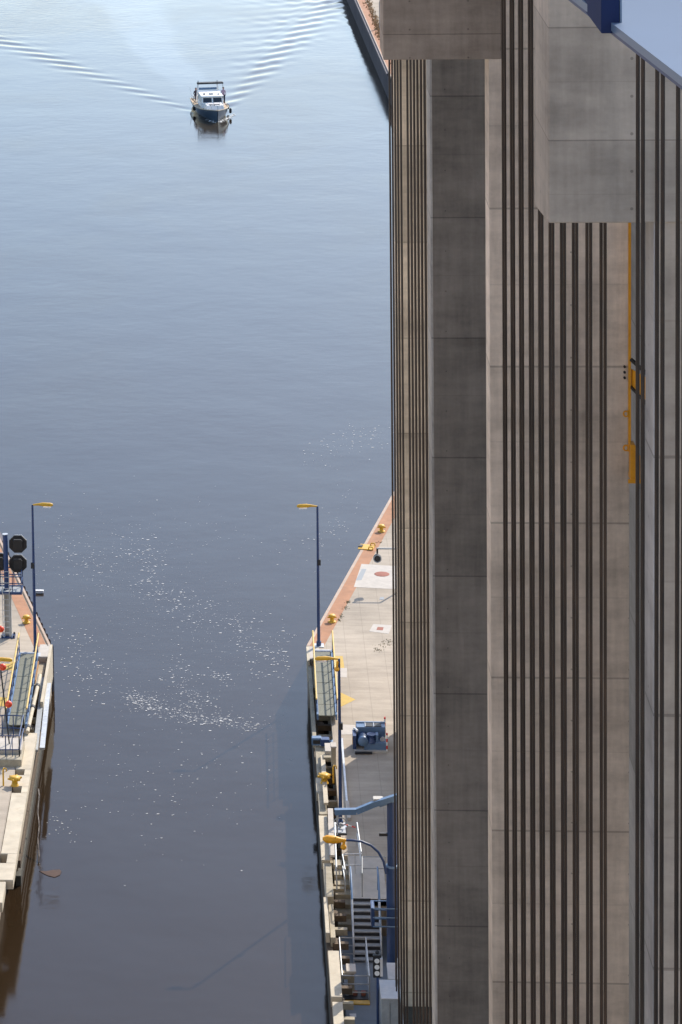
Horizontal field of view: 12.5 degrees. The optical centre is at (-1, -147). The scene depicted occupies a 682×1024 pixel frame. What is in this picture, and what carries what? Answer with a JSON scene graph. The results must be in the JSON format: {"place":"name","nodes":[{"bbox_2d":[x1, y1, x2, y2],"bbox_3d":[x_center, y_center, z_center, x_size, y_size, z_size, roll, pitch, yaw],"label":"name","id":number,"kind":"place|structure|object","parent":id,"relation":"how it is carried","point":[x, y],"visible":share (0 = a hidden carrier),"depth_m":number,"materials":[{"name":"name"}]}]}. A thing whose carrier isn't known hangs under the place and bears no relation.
{"place":"outdoors","nodes":[
{"label":"outdoors","id":0,"kind":"place"},
{"bbox_2d":[0,543,51,915],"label":"quay","id":1,"kind":"structure","parent":0,"point":[7,647],"depth_m":155.55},
{"bbox_2d":[0,664,11,743],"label":"marker pole","id":2,"kind":"object","parent":1,"relation":"on","point":[7,704],"visible":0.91,"depth_m":145.27,"materials":[{"name":"metal"}]},
{"bbox_2d":[0,715,23,737],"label":"railing","id":3,"kind":"object","parent":1,"relation":"on","point":[2,727],"visible":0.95,"depth_m":147.27,"materials":[{"name":"metal"}]},
{"bbox_2d":[0,738,24,766],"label":"step block","id":4,"kind":"structure","parent":1,"relation":"on","point":[10,760],"depth_m":144.85,"materials":[{"name":"concrete"}]},
{"bbox_2d":[0,533,26,638],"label":"signal mast","id":5,"kind":"object","parent":1,"relation":"on","point":[17,544],"visible":1,"depth_m":161.07,"materials":[{"name":"metal"}]},
{"bbox_2d":[6,633,38,728],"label":"gangway","id":6,"kind":"object","parent":1,"relation":"on","point":[23,681],"visible":0.91,"depth_m":153.07,"materials":[{"name":"blue paint"}]},
{"bbox_2d":[0,548,44,646],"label":"coping","id":7,"kind":"object","parent":1,"relation":"on","point":[21,605],"visible":0.62,"depth_m":165.19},
{"bbox_2d":[0,691,49,911],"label":"guide wall","id":8,"kind":"structure","parent":1,"relation":"attached to","point":[16,834],"depth_m":139.76,"materials":[{"name":"concrete"}]},
{"bbox_2d":[8,774,21,786],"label":"bollard","id":9,"kind":"object","parent":8,"relation":"on","point":[15,779],"visible":1,"depth_m":141.89,"materials":[{"name":"metal"}]},
{"bbox_2d":[25,674,41,733],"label":"pipe","id":10,"kind":"object","parent":8,"relation":"on","point":[32,707],"visible":1,"depth_m":151.39,"materials":[{"name":"beige metal"}]},
{"bbox_2d":[37,789,39,862],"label":"chain","id":11,"kind":"object","parent":8,"relation":"attached to","point":[38,819],"visible":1,"depth_m":141.42,"materials":[{"name":"metal"}]},
{"bbox_2d":[33,644,52,729],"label":"wall end block","id":12,"kind":"structure","parent":8,"relation":"on","point":[45,665],"depth_m":157.74,"materials":[{"name":"beige concrete"}]},
{"bbox_2d":[35,677,43,751],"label":"plank","id":13,"kind":"object","parent":12,"relation":"on","point":[38,720],"visible":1,"depth_m":150.84,"materials":[{"name":"grey paint"}]},
{"bbox_2d":[40,683,50,749],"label":"plank","id":14,"kind":"object","parent":12,"relation":"on","point":[45,720],"visible":1,"depth_m":150.98,"materials":[{"name":"metal"}]},
{"bbox_2d":[0,539,49,643],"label":"coping edge","id":15,"kind":"object","parent":1,"relation":"attached to","point":[37,619],"visible":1,"depth_m":166.09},
{"bbox_2d":[0,533,53,691],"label":"sheet pile wall","id":16,"kind":"structure","parent":1,"relation":"attached to","point":[1,537],"depth_m":163.83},
{"bbox_2d":[31,502,52,656],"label":"street lamp","id":17,"kind":"object","parent":1,"relation":"on","point":[46,505],"visible":0.91,"depth_m":158.05,"materials":[{"name":"metal"}]},
{"bbox_2d":[0,0,395,1023],"bbox_3d":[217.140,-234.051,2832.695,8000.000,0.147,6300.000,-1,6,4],"label":"water","id":18,"kind":"structure","parent":0,"point":[196,350],"depth_m":201.43,"materials":[{"name":"liquid"}]},
{"bbox_2d":[40,869,60,877],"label":"floating weed","id":19,"kind":"object","parent":18,"relation":"on","point":[53,873],"visible":1,"depth_m":138.66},
{"bbox_2d":[190,81,231,121],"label":"motor yacht","id":20,"kind":"object","parent":18,"relation":"on","point":[210,105],"visible":1,"depth_m":318.45,"materials":[{"name":"white plastic"}]},
{"bbox_2d":[43,423,380,885],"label":"foam flecks","id":21,"kind":"object","parent":18,"relation":"on","point":[172,655],"visible":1,"depth_m":163.97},
{"bbox_2d":[308,664,354,1023],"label":"guide wall","id":22,"kind":"structure","parent":18,"relation":"in","point":[338,1005],"depth_m":131.16,"materials":[{"name":"concrete"}]},
{"bbox_2d":[306,646,318,696],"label":"wall end block","id":23,"kind":"structure","parent":22,"relation":"on","point":[309,653],"depth_m":157.24,"materials":[{"name":"beige concrete"}]},
{"bbox_2d":[312,736,332,745],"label":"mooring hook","id":24,"kind":"object","parent":22,"relation":"on","point":[318,740],"visible":0.88,"depth_m":146.25,"materials":[{"name":"blue paint"}]},
{"bbox_2d":[405,1006,428,1023],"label":"pit wall","id":25,"kind":"structure","parent":18,"relation":"in","point":[410,1014],"depth_m":120.73,"materials":[{"name":"concrete"}]},
{"bbox_2d":[426,59,488,1023],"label":"concrete pylon","id":26,"kind":"object","parent":18,"relation":"in","point":[456,237],"visible":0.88,"depth_m":95.29,"materials":[{"name":"concrete"}]},
{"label":"machine hall","id":27,"kind":"object","parent":26,"relation":"on","visible":0},
{"bbox_2d":[388,60,395,986],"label":"wire rope","id":28,"kind":"object","parent":27,"relation":"hanging from","point":[392,549],"visible":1,"depth_m":118.40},
{"bbox_2d":[389,60,396,990],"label":"wire rope","id":29,"kind":"object","parent":27,"relation":"hanging from","point":[393,520],"visible":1,"depth_m":117.86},
{"bbox_2d":[391,65,398,1023],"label":"wire rope","id":30,"kind":"object","parent":27,"relation":"hanging from","point":[394,519],"visible":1,"depth_m":116.13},
{"bbox_2d":[391,60,399,1023],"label":"wire rope","id":31,"kind":"object","parent":27,"relation":"hanging from","point":[395,546],"visible":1,"depth_m":115.91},
{"bbox_2d":[394,100,400,982],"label":"wire rope","id":32,"kind":"object","parent":27,"relation":"hanging from","point":[397,539],"visible":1,"depth_m":114.18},
{"bbox_2d":[394,60,402,1023],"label":"wire rope","id":33,"kind":"object","parent":27,"relation":"hanging from","point":[398,540],"visible":1,"depth_m":113.78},
{"bbox_2d":[396,60,403,1023],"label":"wire rope","id":34,"kind":"object","parent":27,"relation":"hanging from","point":[400,562],"visible":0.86,"depth_m":112.30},
{"bbox_2d":[397,60,404,1023],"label":"wire rope","id":35,"kind":"object","parent":27,"relation":"hanging from","point":[401,529],"visible":0.86,"depth_m":111.73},
{"bbox_2d":[399,60,406,1023],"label":"wire rope","id":36,"kind":"object","parent":27,"relation":"hanging from","point":[403,555],"visible":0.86,"depth_m":110.19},
{"bbox_2d":[400,60,407,1023],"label":"wire rope","id":37,"kind":"object","parent":27,"relation":"hanging from","point":[404,531],"visible":0.86,"depth_m":109.63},
{"bbox_2d":[406,60,412,988],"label":"wire rope","id":38,"kind":"object","parent":27,"relation":"hanging from","point":[409,527],"visible":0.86,"depth_m":105.58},
{"bbox_2d":[407,60,414,1023],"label":"wire rope","id":39,"kind":"object","parent":27,"relation":"hanging from","point":[410,542],"visible":0.86,"depth_m":105.28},
{"bbox_2d":[409,60,416,1023],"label":"wire rope","id":40,"kind":"object","parent":27,"relation":"hanging from","point":[412,520],"visible":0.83,"depth_m":103.48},
{"bbox_2d":[410,60,417,1023],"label":"wire rope","id":41,"kind":"object","parent":27,"relation":"hanging from","point":[414,540],"visible":0.83,"depth_m":103.16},
{"bbox_2d":[413,88,419,1023],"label":"wire rope","id":42,"kind":"object","parent":27,"relation":"hanging from","point":[416,541],"visible":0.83,"depth_m":101.60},
{"bbox_2d":[413,60,420,1023],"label":"wire rope","id":43,"kind":"object","parent":27,"relation":"hanging from","point":[417,536],"visible":0.83,"depth_m":101.13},
{"bbox_2d":[416,60,422,1023],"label":"wire rope","id":44,"kind":"object","parent":27,"relation":"hanging from","point":[419,546],"visible":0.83,"depth_m":99.59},
{"bbox_2d":[417,60,424,1023],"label":"wire rope","id":45,"kind":"object","parent":27,"relation":"hanging from","point":[420,535],"visible":1,"depth_m":99.19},
{"bbox_2d":[420,98,426,1023],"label":"wire rope","id":46,"kind":"object","parent":27,"relation":"hanging from","point":[422,513],"visible":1,"depth_m":97.57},
{"bbox_2d":[420,60,427,1023],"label":"wire rope","id":47,"kind":"object","parent":27,"relation":"hanging from","point":[424,544],"visible":1,"depth_m":97.24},
{"bbox_2d":[423,60,429,1023],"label":"wire rope","id":48,"kind":"object","parent":27,"relation":"hanging from","point":[426,538],"visible":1,"depth_m":95.76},
{"bbox_2d":[424,60,431,1023],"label":"wire rope","id":49,"kind":"object","parent":27,"relation":"hanging from","point":[427,535],"visible":1,"depth_m":95.37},
{"bbox_2d":[501,0,506,1023],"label":"wire rope","id":50,"kind":"object","parent":27,"relation":"hanging from","point":[503,366],"visible":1,"depth_m":66.87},
{"bbox_2d":[503,0,509,1023],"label":"wire rope","id":51,"kind":"object","parent":27,"relation":"hanging from","point":[506,479],"visible":1,"depth_m":66.34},
{"bbox_2d":[509,0,514,1023],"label":"wire rope","id":52,"kind":"object","parent":27,"relation":"hanging from","point":[512,563],"visible":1,"depth_m":64.84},
{"bbox_2d":[512,0,517,1023],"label":"wire rope","id":53,"kind":"object","parent":27,"relation":"hanging from","point":[514,504],"visible":1,"depth_m":64.29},
{"bbox_2d":[518,0,522,1023],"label":"wire rope","id":54,"kind":"object","parent":27,"relation":"hanging from","point":[520,425],"visible":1,"depth_m":62.78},
{"bbox_2d":[520,0,525,1023],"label":"wire rope","id":55,"kind":"object","parent":27,"relation":"hanging from","point":[523,526],"visible":1,"depth_m":62.32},
{"bbox_2d":[528,0,532,1023],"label":"wire rope","id":56,"kind":"object","parent":27,"relation":"hanging from","point":[530,527],"visible":1,"depth_m":60.72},
{"bbox_2d":[530,0,535,1023],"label":"wire rope","id":57,"kind":"object","parent":27,"relation":"hanging from","point":[533,506],"visible":1,"depth_m":60.18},
{"bbox_2d":[538,209,542,1023],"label":"wire rope","id":58,"kind":"object","parent":27,"relation":"hanging from","point":[540,609],"visible":0.75,"depth_m":58.94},
{"bbox_2d":[541,213,544,1023],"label":"wire rope","id":59,"kind":"object","parent":27,"relation":"hanging from","point":[542,608],"visible":0.75,"depth_m":58.42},
{"bbox_2d":[548,222,552,1023],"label":"wire rope","id":60,"kind":"object","parent":27,"relation":"hanging from","point":[550,633],"visible":0.67,"depth_m":56.92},
{"bbox_2d":[551,223,555,1023],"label":"wire rope","id":61,"kind":"object","parent":27,"relation":"hanging from","point":[553,609],"visible":0.67,"depth_m":56.38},
{"bbox_2d":[560,223,563,1023],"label":"wire rope","id":62,"kind":"object","parent":27,"relation":"hanging from","point":[562,622],"visible":0.67,"depth_m":54.88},
{"bbox_2d":[563,223,566,1023],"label":"wire rope","id":63,"kind":"object","parent":27,"relation":"hanging from","point":[565,609],"visible":0.67,"depth_m":54.31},
{"bbox_2d":[572,223,575,1023],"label":"wire rope","id":64,"kind":"object","parent":27,"relation":"hanging from","point":[573,641],"visible":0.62,"depth_m":52.94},
{"bbox_2d":[575,223,578,1023],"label":"wire rope","id":65,"kind":"object","parent":27,"relation":"hanging from","point":[577,581],"visible":0.67,"depth_m":52.29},
{"bbox_2d":[585,223,588,1023],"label":"wire rope","id":66,"kind":"object","parent":27,"relation":"hanging from","point":[587,556],"visible":0.62,"depth_m":50.71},
{"bbox_2d":[589,223,592,1023],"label":"wire rope","id":67,"kind":"object","parent":27,"relation":"hanging from","point":[590,641],"visible":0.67,"depth_m":50.28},
{"bbox_2d":[599,223,602,1023],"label":"wire rope","id":68,"kind":"object","parent":27,"relation":"hanging from","point":[601,555],"visible":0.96,"depth_m":48.69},
{"bbox_2d":[603,223,606,1023],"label":"wire rope","id":69,"kind":"object","parent":27,"relation":"hanging from","point":[605,585],"visible":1,"depth_m":48.22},
{"bbox_2d":[635,54,639,1023],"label":"wire rope","id":70,"kind":"object","parent":27,"relation":"hanging from","point":[637,519],"visible":1,"depth_m":42.00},
{"bbox_2d":[640,58,644,1023],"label":"wire rope","id":71,"kind":"object","parent":27,"relation":"hanging from","point":[642,543],"visible":1,"depth_m":41.48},
{"bbox_2d":[654,69,658,1023],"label":"wire rope","id":72,"kind":"object","parent":27,"relation":"hanging from","point":[656,602],"visible":1,"depth_m":40.07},
{"bbox_2d":[659,74,664,1023],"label":"wire rope","id":73,"kind":"object","parent":27,"relation":"hanging from","point":[662,441],"visible":1,"depth_m":39.51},
{"bbox_2d":[674,85,680,1023],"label":"wire rope","id":74,"kind":"object","parent":27,"relation":"hanging from","point":[677,538],"visible":1,"depth_m":38.13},
{"bbox_2d":[680,321,681,1023],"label":"wire rope","id":75,"kind":"object","parent":27,"relation":"hanging from","point":[681,732],"visible":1,"depth_m":37.91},
{"bbox_2d":[379,0,628,1023],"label":"concrete pylon","id":76,"kind":"object","parent":18,"relation":"in","point":[439,28],"visible":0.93,"depth_m":72.55,"materials":[{"name":"concrete"}]},
{"bbox_2d":[623,223,640,482],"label":"hoist rail","id":77,"kind":"object","parent":76,"relation":"attached to","point":[630,445],"visible":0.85,"depth_m":71.75,"materials":[{"name":"metal"}]},
{"bbox_2d":[534,0,681,1023],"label":"concrete pylon","id":78,"kind":"object","parent":18,"relation":"in","point":[585,110],"visible":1,"depth_m":43.08,"materials":[{"name":"concrete"}]},
{"bbox_2d":[629,223,645,1023],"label":"shaft wall","id":79,"kind":"structure","parent":18,"relation":"in","point":[632,693],"depth_m":76.26,"materials":[{"name":"concrete"}]},
{"bbox_2d":[307,0,399,938],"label":"quay","id":80,"kind":"structure","parent":0,"point":[367,683],"depth_m":151.74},
{"bbox_2d":[297,504,323,647],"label":"street lamp","id":81,"kind":"object","parent":80,"relation":"on","point":[318,643],"visible":0.99,"depth_m":158.64,"materials":[{"name":"metal"}]},
{"bbox_2d":[321,755,327,804],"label":"kerb","id":82,"kind":"structure","parent":80,"relation":"on","point":[324,785],"depth_m":141.04,"materials":[{"name":"beige concrete"}]},
{"bbox_2d":[317,772,331,783],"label":"bollard","id":83,"kind":"object","parent":82,"relation":"on","point":[324,776],"visible":1,"depth_m":141.47,"materials":[{"name":"metal"}]},
{"bbox_2d":[312,630,337,719],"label":"gangway","id":84,"kind":"object","parent":80,"relation":"on","point":[326,689],"visible":0.97,"depth_m":152.40,"materials":[{"name":"blue paint"}]},
{"bbox_2d":[323,743,330,761],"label":"step block","id":85,"kind":"object","parent":80,"relation":"on","point":[327,755],"visible":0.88,"depth_m":144.43,"materials":[{"name":"concrete"}]},
{"bbox_2d":[315,656,346,827],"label":"street lamp","id":86,"kind":"object","parent":80,"relation":"on","point":[336,669],"visible":1,"depth_m":136.39,"materials":[{"name":"metal"}]},
{"bbox_2d":[328,808,334,856],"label":"kerb","id":87,"kind":"structure","parent":80,"relation":"on","point":[331,832],"depth_m":136.39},
{"bbox_2d":[330,742,336,765],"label":"concrete post","id":88,"kind":"object","parent":80,"relation":"on","point":[333,746],"visible":0.98,"depth_m":143.45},
{"bbox_2d":[334,822,336,889],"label":"railing","id":89,"kind":"object","parent":80,"relation":"on","point":[335,854],"visible":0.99,"depth_m":131.82,"materials":[{"name":"metal"}]},
{"bbox_2d":[333,860,351,937],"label":"concrete steps","id":90,"kind":"structure","parent":80,"relation":"on","point":[345,896],"depth_m":131.76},
{"bbox_2d":[341,738,347,800],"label":"cable duct","id":91,"kind":"object","parent":80,"relation":"on","point":[344,773],"visible":0.86,"depth_m":142.71,"materials":[{"name":"metal"}]},
{"bbox_2d":[341,724,354,734],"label":"painted marking","id":92,"kind":"object","parent":80,"relation":"on","point":[347,729],"visible":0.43,"depth_m":147.86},
{"bbox_2d":[341,693,354,706],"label":"painted marking","id":93,"kind":"object","parent":80,"relation":"on","point":[345,699],"visible":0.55,"depth_m":151.66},
{"bbox_2d":[307,495,391,645],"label":"coping edge","id":94,"kind":"object","parent":80,"relation":"on","point":[349,571],"visible":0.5,"depth_m":170.16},
{"bbox_2d":[310,500,391,645],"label":"coping","id":95,"kind":"object","parent":80,"relation":"on","point":[343,596],"visible":0.4,"depth_m":168.56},
{"bbox_2d":[358,543,375,549],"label":"ladder head","id":96,"kind":"object","parent":95,"relation":"on","point":[365,547],"visible":1,"depth_m":174.22},
{"bbox_2d":[340,931,386,1023],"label":"deck","id":97,"kind":"structure","parent":80,"relation":"attached to","point":[365,1014],"depth_m":125.54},
{"bbox_2d":[346,964,355,994],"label":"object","id":98,"kind":"structure","parent":97,"relation":"on","point":[351,969],"depth_m":124.25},
{"bbox_2d":[339,937,369,1004],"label":"guard cage","id":99,"kind":"object","parent":97,"relation":"on","point":[358,997],"visible":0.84,"depth_m":124.19,"materials":[{"name":"white metal"}]},
{"bbox_2d":[334,794,397,962],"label":"davit crane","id":100,"kind":"object","parent":97,"relation":"on","point":[381,801],"visible":0.77,"depth_m":123.46,"materials":[{"name":"blue paint"}]},
{"bbox_2d":[323,835,386,873],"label":"bent lamp","id":101,"kind":"object","parent":100,"relation":"attached to","point":[331,839],"visible":1,"depth_m":123.38,"materials":[{"name":"metal"}]},
{"bbox_2d":[373,950,382,1023],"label":"signal light","id":102,"kind":"object","parent":97,"relation":"on","point":[377,966],"visible":1,"depth_m":119.97,"materials":[{"name":"blue paint"}]},
{"bbox_2d":[379,980,397,1023],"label":"control cabinet","id":103,"kind":"object","parent":97,"relation":"on","point":[388,1003],"visible":0.83,"depth_m":119.35,"materials":[{"name":"metal"}]},
{"bbox_2d":[387,963,400,1023],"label":"control cabinet","id":104,"kind":"object","parent":97,"relation":"on","point":[390,971],"visible":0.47,"depth_m":122.22,"materials":[{"name":"metal"}]},
{"bbox_2d":[348,856,385,904],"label":"landing","id":105,"kind":"object","parent":80,"relation":"on","point":[370,890],"visible":0.62,"depth_m":131.46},
{"bbox_2d":[347,0,390,98],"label":"sheet pile wall","id":106,"kind":"structure","parent":80,"relation":"attached to","point":[374,54],"depth_m":351.43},
{"bbox_2d":[352,721,386,753],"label":"capstan winch","id":107,"kind":"object","parent":80,"relation":"on","point":[368,737],"visible":1,"depth_m":145.22,"materials":[{"name":"blue paint"}]},
{"bbox_2d":[357,0,390,77],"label":"coping edge","id":108,"kind":"object","parent":80,"relation":"on","point":[373,37],"visible":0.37,"depth_m":349.75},
{"bbox_2d":[354,564,394,588],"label":"concrete slab","id":109,"kind":"structure","parent":80,"relation":"on","point":[370,579],"depth_m":169.10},
{"bbox_2d":[358,0,390,73],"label":"coping","id":110,"kind":"object","parent":80,"relation":"on","point":[365,10],"visible":0.32,"depth_m":362.10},
{"bbox_2d":[363,0,390,63],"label":"dry weeds","id":111,"kind":"object","parent":80,"relation":"on","point":[376,25],"visible":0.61,"depth_m":362.37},
{"bbox_2d":[370,624,391,633],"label":"concrete slab","id":112,"kind":"structure","parent":80,"relation":"on","point":[386,629],"depth_m":161.37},
{"bbox_2d":[393,60,431,1006],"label":"concrete pylon","id":113,"kind":"object","parent":80,"relation":"on","point":[406,473],"depth_m":119.56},
{"bbox_2d":[373,548,394,562],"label":"signal lamp","id":114,"kind":"object","parent":113,"relation":"attached to","point":[377,558],"visible":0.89,"depth_m":167.24,"materials":[{"name":"metal"}]},
{"bbox_2d":[349,866,381,963],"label":"steel stairs","id":115,"kind":"structure","parent":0,"point":[361,917],"depth_m":128.36,"materials":[{"name":"metal"}]},
{"bbox_2d":[569,0,681,88],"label":"steel girder","id":116,"kind":"object","parent":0,"point":[649,32],"visible":1,"depth_m":11.13,"materials":[{"name":"metal"}]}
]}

